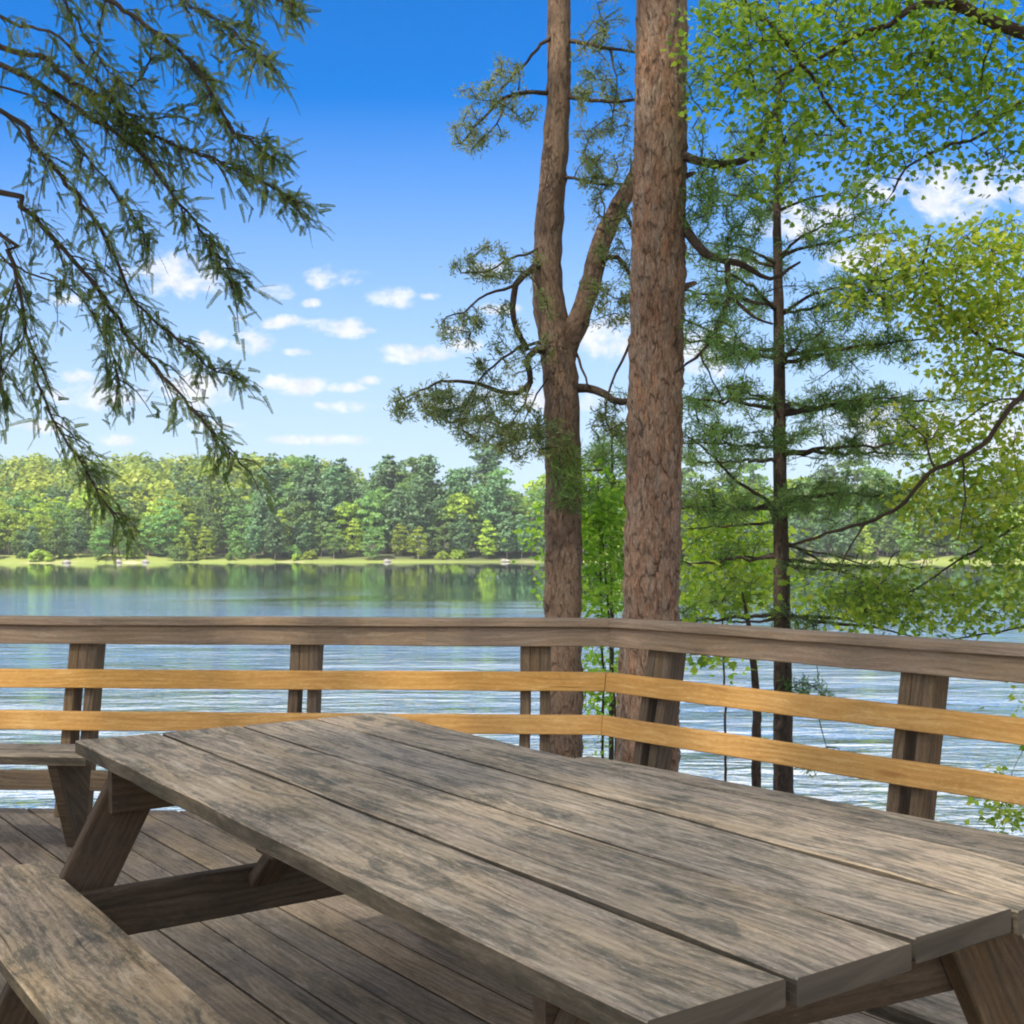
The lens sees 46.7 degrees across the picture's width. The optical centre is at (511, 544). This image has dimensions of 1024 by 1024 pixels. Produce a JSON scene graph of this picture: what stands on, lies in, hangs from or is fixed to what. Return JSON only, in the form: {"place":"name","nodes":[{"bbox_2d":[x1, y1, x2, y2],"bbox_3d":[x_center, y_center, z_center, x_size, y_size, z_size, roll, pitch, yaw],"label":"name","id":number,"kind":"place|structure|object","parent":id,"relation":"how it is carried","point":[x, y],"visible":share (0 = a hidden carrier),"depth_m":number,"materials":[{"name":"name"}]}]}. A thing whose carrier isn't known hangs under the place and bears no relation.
{"place":"outdoors","nodes":[
{"label":"outdoors","id":0,"kind":"place"},
{"bbox_2d":[0,562,1023,836],"bbox_3d":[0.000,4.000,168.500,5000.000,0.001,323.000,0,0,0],"label":"water","id":1,"kind":"structure","parent":0,"point":[352,588],"depth_m":42.17,"materials":[{"name":"liquid"}]},
{"bbox_2d":[0,502,1023,562],"bbox_3d":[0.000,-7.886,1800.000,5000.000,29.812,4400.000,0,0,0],"label":"ground","id":2,"kind":"structure","parent":0,"point":[220,553],"depth_m":283.24,"materials":[{"name":"plant"}]},
{"bbox_2d":[0,511,26,554],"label":"broadleaf tree","id":3,"kind":"object","parent":2,"relation":"on","point":[12,521],"visible":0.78,"depth_m":274.90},
{"bbox_2d":[8,530,24,554],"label":"broadleaf tree","id":4,"kind":"object","parent":2,"relation":"on","point":[13,544],"visible":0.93,"depth_m":269.77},
{"bbox_2d":[3,490,39,533],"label":"broadleaf tree","id":5,"kind":"object","parent":2,"relation":"on","point":[17,500],"visible":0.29,"depth_m":291.66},
{"bbox_2d":[20,525,43,553],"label":"pine tree","id":6,"kind":"object","parent":2,"relation":"on","point":[31,540],"visible":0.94,"depth_m":266.18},
{"bbox_2d":[20,503,55,548],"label":"broadleaf tree","id":7,"kind":"object","parent":2,"relation":"on","point":[37,512],"visible":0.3,"depth_m":283.37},
{"bbox_2d":[27,515,57,550],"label":"broadleaf tree","id":8,"kind":"object","parent":2,"relation":"on","point":[46,521],"visible":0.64,"depth_m":271.16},
{"bbox_2d":[41,527,66,559],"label":"broadleaf tree","id":9,"kind":"object","parent":2,"relation":"on","point":[59,537],"visible":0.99,"depth_m":265.88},
{"bbox_2d":[43,502,73,553],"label":"broadleaf tree","id":10,"kind":"object","parent":2,"relation":"on","point":[60,522],"visible":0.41,"depth_m":278.35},
{"bbox_2d":[61,512,90,553],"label":"broadleaf tree","id":11,"kind":"object","parent":2,"relation":"on","point":[70,525],"visible":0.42,"depth_m":273.84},
{"bbox_2d":[59,508,94,553],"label":"broadleaf tree","id":12,"kind":"object","parent":2,"relation":"on","point":[78,511],"visible":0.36,"depth_m":279.70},
{"bbox_2d":[67,524,87,556],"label":"pine tree","id":13,"kind":"object","parent":2,"relation":"on","point":[76,542],"visible":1,"depth_m":268.15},
{"bbox_2d":[65,488,103,552],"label":"broadleaf tree","id":14,"kind":"object","parent":2,"relation":"on","point":[76,504],"visible":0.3,"depth_m":290.18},
{"bbox_2d":[87,528,110,558],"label":"broadleaf tree","id":15,"kind":"object","parent":2,"relation":"on","point":[98,534],"visible":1,"depth_m":267.28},
{"bbox_2d":[89,510,115,553],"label":"broadleaf tree","id":16,"kind":"object","parent":2,"relation":"on","point":[109,532],"visible":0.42,"depth_m":275.62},
{"bbox_2d":[110,505,143,547],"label":"broadleaf tree","id":17,"kind":"object","parent":2,"relation":"on","point":[127,507],"visible":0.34,"depth_m":276.98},
{"bbox_2d":[107,484,151,525],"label":"broadleaf tree","id":18,"kind":"object","parent":2,"relation":"on","point":[142,505],"visible":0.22,"depth_m":302.75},
{"bbox_2d":[136,515,157,555],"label":"broadleaf tree","id":19,"kind":"object","parent":2,"relation":"on","point":[147,543],"visible":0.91,"depth_m":277.03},
{"bbox_2d":[134,502,174,554],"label":"broadleaf tree","id":20,"kind":"object","parent":2,"relation":"on","point":[155,510],"visible":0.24,"depth_m":284.06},
{"bbox_2d":[144,499,189,552],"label":"broadleaf tree","id":21,"kind":"object","parent":2,"relation":"on","point":[168,509],"visible":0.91,"depth_m":277.80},
{"bbox_2d":[0,0,335,569],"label":"hemlock tree","id":22,"kind":"object","parent":2,"relation":"on","point":[122,121],"visible":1,"depth_m":5.62,"materials":[{"name":"green plant"}]},
{"bbox_2d":[166,545,187,559],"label":"shore bush","id":23,"kind":"object","parent":2,"relation":"on","point":[172,552],"visible":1,"depth_m":274.50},
{"bbox_2d":[159,495,200,543],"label":"broadleaf tree","id":24,"kind":"object","parent":2,"relation":"on","point":[183,501],"visible":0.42,"depth_m":287.67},
{"bbox_2d":[173,529,191,558],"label":"broadleaf tree","id":25,"kind":"object","parent":2,"relation":"on","point":[187,542],"visible":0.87,"depth_m":277.29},
{"bbox_2d":[176,513,205,551],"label":"broadleaf tree","id":26,"kind":"object","parent":2,"relation":"on","point":[192,528],"visible":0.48,"depth_m":283.40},
{"bbox_2d":[195,527,217,558],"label":"broadleaf tree","id":27,"kind":"object","parent":2,"relation":"on","point":[206,550],"visible":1,"depth_m":278.67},
{"bbox_2d":[183,483,231,553],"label":"broadleaf tree","id":28,"kind":"object","parent":2,"relation":"on","point":[202,514],"visible":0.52,"depth_m":294.38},
{"bbox_2d":[196,513,225,555],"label":"broadleaf tree","id":29,"kind":"object","parent":2,"relation":"on","point":[216,532],"visible":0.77,"depth_m":283.56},
{"bbox_2d":[195,489,232,552],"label":"broadleaf tree","id":30,"kind":"object","parent":2,"relation":"on","point":[213,507],"visible":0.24,"depth_m":298.97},
{"bbox_2d":[214,486,251,551],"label":"broadleaf tree","id":31,"kind":"object","parent":2,"relation":"on","point":[231,499],"visible":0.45,"depth_m":296.07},
{"bbox_2d":[223,507,251,550],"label":"broadleaf tree","id":32,"kind":"object","parent":2,"relation":"on","point":[244,528],"visible":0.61,"depth_m":288.16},
{"bbox_2d":[224,468,274,530],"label":"broadleaf tree","id":33,"kind":"object","parent":2,"relation":"on","point":[246,492],"visible":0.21,"depth_m":304.70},
{"bbox_2d":[239,518,264,558],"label":"pine tree","id":34,"kind":"object","parent":2,"relation":"on","point":[253,545],"visible":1,"depth_m":280.85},
{"bbox_2d":[246,489,277,553],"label":"pine tree","id":35,"kind":"object","parent":2,"relation":"on","point":[261,512],"visible":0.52,"depth_m":286.76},
{"bbox_2d":[247,458,293,518],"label":"pine tree","id":36,"kind":"object","parent":2,"relation":"on","point":[278,491],"visible":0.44,"depth_m":301.73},
{"bbox_2d":[261,515,291,559],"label":"pine tree","id":37,"kind":"object","parent":2,"relation":"on","point":[275,542],"visible":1,"depth_m":279.81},
{"bbox_2d":[268,456,317,544],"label":"broadleaf tree","id":38,"kind":"object","parent":2,"relation":"on","point":[298,462],"visible":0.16,"depth_m":302.84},
{"bbox_2d":[277,471,325,551],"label":"pine tree","id":39,"kind":"object","parent":2,"relation":"on","point":[304,484],"visible":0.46,"depth_m":293.61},
{"bbox_2d":[280,500,324,553],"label":"broadleaf tree","id":40,"kind":"object","parent":2,"relation":"on","point":[297,506],"visible":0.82,"depth_m":285.60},
{"bbox_2d":[291,514,315,553],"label":"pine tree","id":41,"kind":"object","parent":2,"relation":"on","point":[304,531],"visible":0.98,"depth_m":284.21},
{"bbox_2d":[292,454,325,550],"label":"pine tree","id":42,"kind":"object","parent":2,"relation":"on","point":[317,465],"visible":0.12,"depth_m":322.81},
{"bbox_2d":[309,517,332,555],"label":"broadleaf tree","id":43,"kind":"object","parent":2,"relation":"on","point":[319,544],"visible":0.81,"depth_m":284.62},
{"bbox_2d":[309,480,349,553],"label":"pine tree","id":44,"kind":"object","parent":2,"relation":"on","point":[330,492],"visible":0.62,"depth_m":290.93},
{"bbox_2d":[321,522,346,558],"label":"broadleaf tree","id":45,"kind":"object","parent":2,"relation":"on","point":[331,543],"visible":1,"depth_m":281.86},
{"bbox_2d":[308,466,361,552],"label":"pine tree","id":46,"kind":"object","parent":2,"relation":"on","point":[332,473],"visible":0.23,"depth_m":296.39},
{"bbox_2d":[319,457,359,552],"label":"pine tree","id":47,"kind":"object","parent":2,"relation":"on","point":[345,484],"visible":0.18,"depth_m":305.42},
{"bbox_2d":[326,502,363,553],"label":"broadleaf tree","id":48,"kind":"object","parent":2,"relation":"on","point":[351,508],"visible":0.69,"depth_m":290.08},
{"bbox_2d":[341,520,366,555],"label":"broadleaf tree","id":49,"kind":"object","parent":2,"relation":"on","point":[357,540],"visible":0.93,"depth_m":284.27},
{"bbox_2d":[343,488,378,552],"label":"pine tree","id":50,"kind":"object","parent":2,"relation":"on","point":[362,492],"visible":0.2,"depth_m":298.49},
{"bbox_2d":[354,490,389,547],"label":"broadleaf tree","id":51,"kind":"object","parent":2,"relation":"on","point":[365,501],"visible":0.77,"depth_m":289.97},
{"bbox_2d":[358,527,387,559],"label":"broadleaf tree","id":52,"kind":"object","parent":2,"relation":"on","point":[379,547],"visible":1,"depth_m":280.11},
{"bbox_2d":[361,486,393,552],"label":"broadleaf tree","id":53,"kind":"object","parent":2,"relation":"on","point":[382,490],"visible":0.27,"depth_m":296.01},
{"bbox_2d":[363,454,405,551],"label":"pine tree","id":54,"kind":"object","parent":2,"relation":"on","point":[382,464],"visible":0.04,"depth_m":317.88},
{"bbox_2d":[368,460,410,551],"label":"pine tree","id":55,"kind":"object","parent":2,"relation":"on","point":[387,472],"visible":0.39,"depth_m":306.79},
{"bbox_2d":[378,489,412,553],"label":"pine tree","id":56,"kind":"object","parent":2,"relation":"on","point":[394,507],"visible":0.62,"depth_m":290.69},
{"bbox_2d":[390,523,410,555],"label":"broadleaf tree","id":57,"kind":"object","parent":2,"relation":"on","point":[399,548],"visible":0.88,"depth_m":285.85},
{"bbox_2d":[406,526,428,558],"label":"broadleaf tree","id":58,"kind":"object","parent":2,"relation":"on","point":[418,551],"visible":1,"depth_m":282.65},
{"bbox_2d":[398,479,441,554],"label":"pine tree","id":59,"kind":"object","parent":2,"relation":"on","point":[417,516],"visible":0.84,"depth_m":287.96,"materials":[{"name":"plant"}]},
{"bbox_2d":[409,454,449,553],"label":"pine tree","id":60,"kind":"object","parent":2,"relation":"on","point":[426,475],"visible":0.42,"depth_m":297.61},
{"bbox_2d":[424,508,457,555],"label":"broadleaf tree","id":61,"kind":"object","parent":2,"relation":"on","point":[437,522],"visible":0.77,"depth_m":289.09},
{"bbox_2d":[431,524,454,553],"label":"broadleaf tree","id":62,"kind":"object","parent":2,"relation":"on","point":[444,538],"visible":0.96,"depth_m":285.56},
{"bbox_2d":[431,469,470,547],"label":"pine tree","id":63,"kind":"object","parent":2,"relation":"on","point":[455,484],"visible":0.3,"depth_m":297.44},
{"bbox_2d":[435,492,481,542],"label":"broadleaf tree","id":64,"kind":"object","parent":2,"relation":"on","point":[454,499],"visible":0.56,"depth_m":291.17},
{"bbox_2d":[443,468,481,537],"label":"pine tree","id":65,"kind":"object","parent":2,"relation":"on","point":[468,476],"visible":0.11,"depth_m":309.39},
{"bbox_2d":[448,513,477,556],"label":"pine tree","id":66,"kind":"object","parent":2,"relation":"on","point":[462,539],"visible":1,"depth_m":285.31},
{"bbox_2d":[0,450,939,531],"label":"hillside wood","id":67,"kind":"object","parent":2,"relation":"on","point":[43,478],"visible":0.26,"depth_m":395.67,"materials":[{"name":"green plant"}]},
{"bbox_2d":[459,485,489,553],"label":"broadleaf tree","id":68,"kind":"object","parent":2,"relation":"on","point":[475,492],"visible":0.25,"depth_m":294.83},
{"bbox_2d":[462,502,490,553],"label":"broadleaf tree","id":69,"kind":"object","parent":2,"relation":"on","point":[476,506],"visible":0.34,"depth_m":293.03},
{"bbox_2d":[474,520,500,557],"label":"broadleaf tree","id":70,"kind":"object","parent":2,"relation":"on","point":[491,548],"visible":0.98,"depth_m":284.65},
{"bbox_2d":[473,474,514,555],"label":"pine tree","id":71,"kind":"object","parent":2,"relation":"on","point":[493,490],"visible":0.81,"depth_m":287.69,"materials":[{"name":"plant"}]},
{"bbox_2d":[465,443,526,521],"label":"pine tree","id":72,"kind":"object","parent":2,"relation":"on","point":[488,456],"visible":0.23,"depth_m":318.75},
{"bbox_2d":[479,469,523,551],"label":"broadleaf tree","id":73,"kind":"object","parent":2,"relation":"on","point":[500,473],"visible":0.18,"depth_m":299.12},
{"bbox_2d":[493,512,520,558],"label":"broadleaf tree","id":74,"kind":"object","parent":2,"relation":"on","point":[506,524],"visible":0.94,"depth_m":283.78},
{"bbox_2d":[383,0,635,757],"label":"forked pine","id":75,"kind":"object","parent":2,"relation":"on","point":[561,332],"visible":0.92,"depth_m":9.16,"materials":[{"name":"brown plant"}]},
{"bbox_2d":[495,493,525,552],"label":"broadleaf tree","id":76,"kind":"object","parent":2,"relation":"on","point":[520,506],"visible":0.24,"depth_m":291.99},
{"bbox_2d":[510,514,534,556],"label":"pine tree","id":77,"kind":"object","parent":2,"relation":"on","point":[523,534],"visible":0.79,"depth_m":284.97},
{"bbox_2d":[513,490,544,553],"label":"broadleaf tree","id":78,"kind":"object","parent":2,"relation":"on","point":[529,507],"visible":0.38,"depth_m":289.14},
{"bbox_2d":[520,474,545,516],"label":"broadleaf tree","id":79,"kind":"object","parent":2,"relation":"on","point":[531,484],"visible":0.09,"depth_m":305.35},
{"bbox_2d":[502,458,626,759],"bbox_3d":[0.721,1.691,10.477,1.188,4.881,1.867,0,0,-23],"label":"leafy shrub","id":80,"kind":"object","parent":2,"relation":"on","point":[591,547],"visible":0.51,"depth_m":10.12,"materials":[{"name":"green plant"}]},
{"bbox_2d":[540,417,626,759],"bbox_3d":[0.763,1.533,10.068,0.844,5.514,2.618,0,0,9],"label":"pine sapling","id":81,"kind":"object","parent":2,"relation":"on","point":[599,451],"visible":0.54,"depth_m":9.11,"materials":[{"name":"green plant"}]},
{"bbox_2d":[680,481,706,546],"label":"pine tree","id":82,"kind":"object","parent":2,"relation":"on","point":[687,488],"visible":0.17,"depth_m":292.40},
{"bbox_2d":[682,456,716,487],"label":"broadleaf tree","id":83,"kind":"object","parent":2,"relation":"on","point":[689,475],"visible":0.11,"depth_m":319.06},
{"bbox_2d":[615,0,800,771],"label":"red pine","id":84,"kind":"object","parent":2,"relation":"on","point":[661,229],"visible":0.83,"depth_m":7.64,"materials":[{"name":"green plant"}]},
{"bbox_2d":[704,462,764,549],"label":"broadleaf tree","id":85,"kind":"object","parent":2,"relation":"on","point":[721,477],"visible":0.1,"depth_m":299.88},
{"bbox_2d":[681,558,818,787],"bbox_3d":[1.766,2.070,9.192,1.132,3.939,0.832,0,0,0],"label":"thin stem","id":86,"kind":"object","parent":2,"relation":"on","point":[743,598],"visible":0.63,"depth_m":9.17,"materials":[{"name":"green plant"}]},
{"bbox_2d":[738,464,772,510],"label":"broadleaf tree","id":87,"kind":"object","parent":2,"relation":"on","point":[753,476],"visible":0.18,"depth_m":301.52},
{"bbox_2d":[678,468,897,780],"bbox_3d":[2.376,1.744,10.982,2.377,4.928,1.540,0,0,12],"label":"leafy shrub","id":88,"kind":"object","parent":2,"relation":"on","point":[703,577],"visible":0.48,"depth_m":10.87,"materials":[{"name":"green plant"}]},
{"bbox_2d":[788,512,809,557],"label":"pine tree","id":89,"kind":"object","parent":2,"relation":"on","point":[798,527],"visible":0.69,"depth_m":283.35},
{"bbox_2d":[788,478,825,548],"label":"broadleaf tree","id":90,"kind":"object","parent":2,"relation":"on","point":[806,524],"visible":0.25,"depth_m":286.06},
{"bbox_2d":[610,2,1009,793],"bbox_3d":[2.512,-0.400,10.097,2.810,9.403,3.128,0,0,45],"label":"young pine","id":91,"kind":"object","parent":2,"relation":"on","point":[818,342],"visible":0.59,"depth_m":9.83,"materials":[{"name":"green plant"}]},
{"bbox_2d":[808,514,830,556],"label":"pine tree","id":92,"kind":"object","parent":2,"relation":"on","point":[820,544],"visible":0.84,"depth_m":283.04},
{"bbox_2d":[804,463,843,552],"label":"pine tree","id":93,"kind":"object","parent":2,"relation":"on","point":[824,471],"visible":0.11,"depth_m":304.44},
{"bbox_2d":[660,0,1023,833],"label":"maple tree","id":94,"kind":"object","parent":2,"relation":"on","point":[976,302],"visible":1,"depth_m":7.54,"materials":[{"name":"green plant"}]},
{"bbox_2d":[829,508,864,554],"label":"pine tree","id":95,"kind":"object","parent":2,"relation":"on","point":[843,541],"visible":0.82,"depth_m":279.85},
{"bbox_2d":[824,459,887,553],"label":"broadleaf tree","id":96,"kind":"object","parent":2,"relation":"on","point":[854,471],"visible":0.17,"depth_m":297.58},
{"bbox_2d":[839,465,883,539],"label":"broadleaf tree","id":97,"kind":"object","parent":2,"relation":"on","point":[865,471],"visible":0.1,"depth_m":302.47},
{"bbox_2d":[851,526,876,558],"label":"broadleaf tree","id":98,"kind":"object","parent":2,"relation":"on","point":[865,534],"visible":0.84,"depth_m":279.51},
{"bbox_2d":[852,504,887,549],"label":"broadleaf tree","id":99,"kind":"object","parent":2,"relation":"on","point":[876,537],"visible":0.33,"depth_m":285.45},
{"bbox_2d":[874,516,899,556],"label":"broadleaf tree","id":100,"kind":"object","parent":2,"relation":"on","point":[889,524],"visible":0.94,"depth_m":282.38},
{"bbox_2d":[895,526,923,555],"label":"broadleaf tree","id":101,"kind":"object","parent":2,"relation":"on","point":[907,534],"visible":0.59,"depth_m":278.52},
{"bbox_2d":[894,504,926,546],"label":"broadleaf tree","id":102,"kind":"object","parent":2,"relation":"on","point":[906,524],"visible":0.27,"depth_m":284.86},
{"bbox_2d":[916,516,941,556],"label":"broadleaf tree","id":103,"kind":"object","parent":2,"relation":"on","point":[933,548],"visible":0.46,"depth_m":280.40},
{"bbox_2d":[899,450,966,521],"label":"broadleaf tree","id":104,"kind":"object","parent":2,"relation":"on","point":[927,467],"visible":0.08,"depth_m":303.29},
{"bbox_2d":[923,474,963,554],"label":"pine tree","id":105,"kind":"object","parent":2,"relation":"on","point":[946,480],"visible":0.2,"depth_m":287.36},
{"bbox_2d":[948,529,971,557],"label":"broadleaf tree","id":106,"kind":"object","parent":2,"relation":"on","point":[958,550],"visible":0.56,"depth_m":276.75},
{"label":"deck frame","id":107,"kind":"structure","parent":2,"relation":"on","visible":0},
{"bbox_2d":[0,808,1023,1023],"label":"deck floor","id":108,"kind":"structure","parent":107,"relation":"on","point":[342,959],"depth_m":3.78,"materials":[{"name":"brown wood"}]},
{"bbox_2d":[0,743,92,846],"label":"deck bench","id":109,"kind":"object","parent":108,"relation":"on","point":[69,769],"visible":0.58,"depth_m":5.08,"materials":[{"name":"brown wood"}]},
{"bbox_2d":[0,713,1023,1023],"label":"picnic table","id":110,"kind":"object","parent":108,"relation":"on","point":[566,889],"visible":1,"depth_m":2.23,"materials":[{"name":"brown wood"}]},
{"bbox_2d":[0,615,1023,819],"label":"deck railing","id":111,"kind":"object","parent":108,"relation":"on","point":[919,718],"visible":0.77,"depth_m":5.63,"materials":[{"name":"brown wood"}]},
{"bbox_2d":[574,756,1023,865],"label":"deck bench","id":112,"kind":"object","parent":108,"relation":"on","point":[1005,847],"visible":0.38,"depth_m":3.83,"materials":[{"name":"brown wood"}]},
{"bbox_2d":[0,0,1023,496],"label":"sky","id":113,"kind":"structure","parent":0,"point":[374,97],"materials":[{"name":"blue"}]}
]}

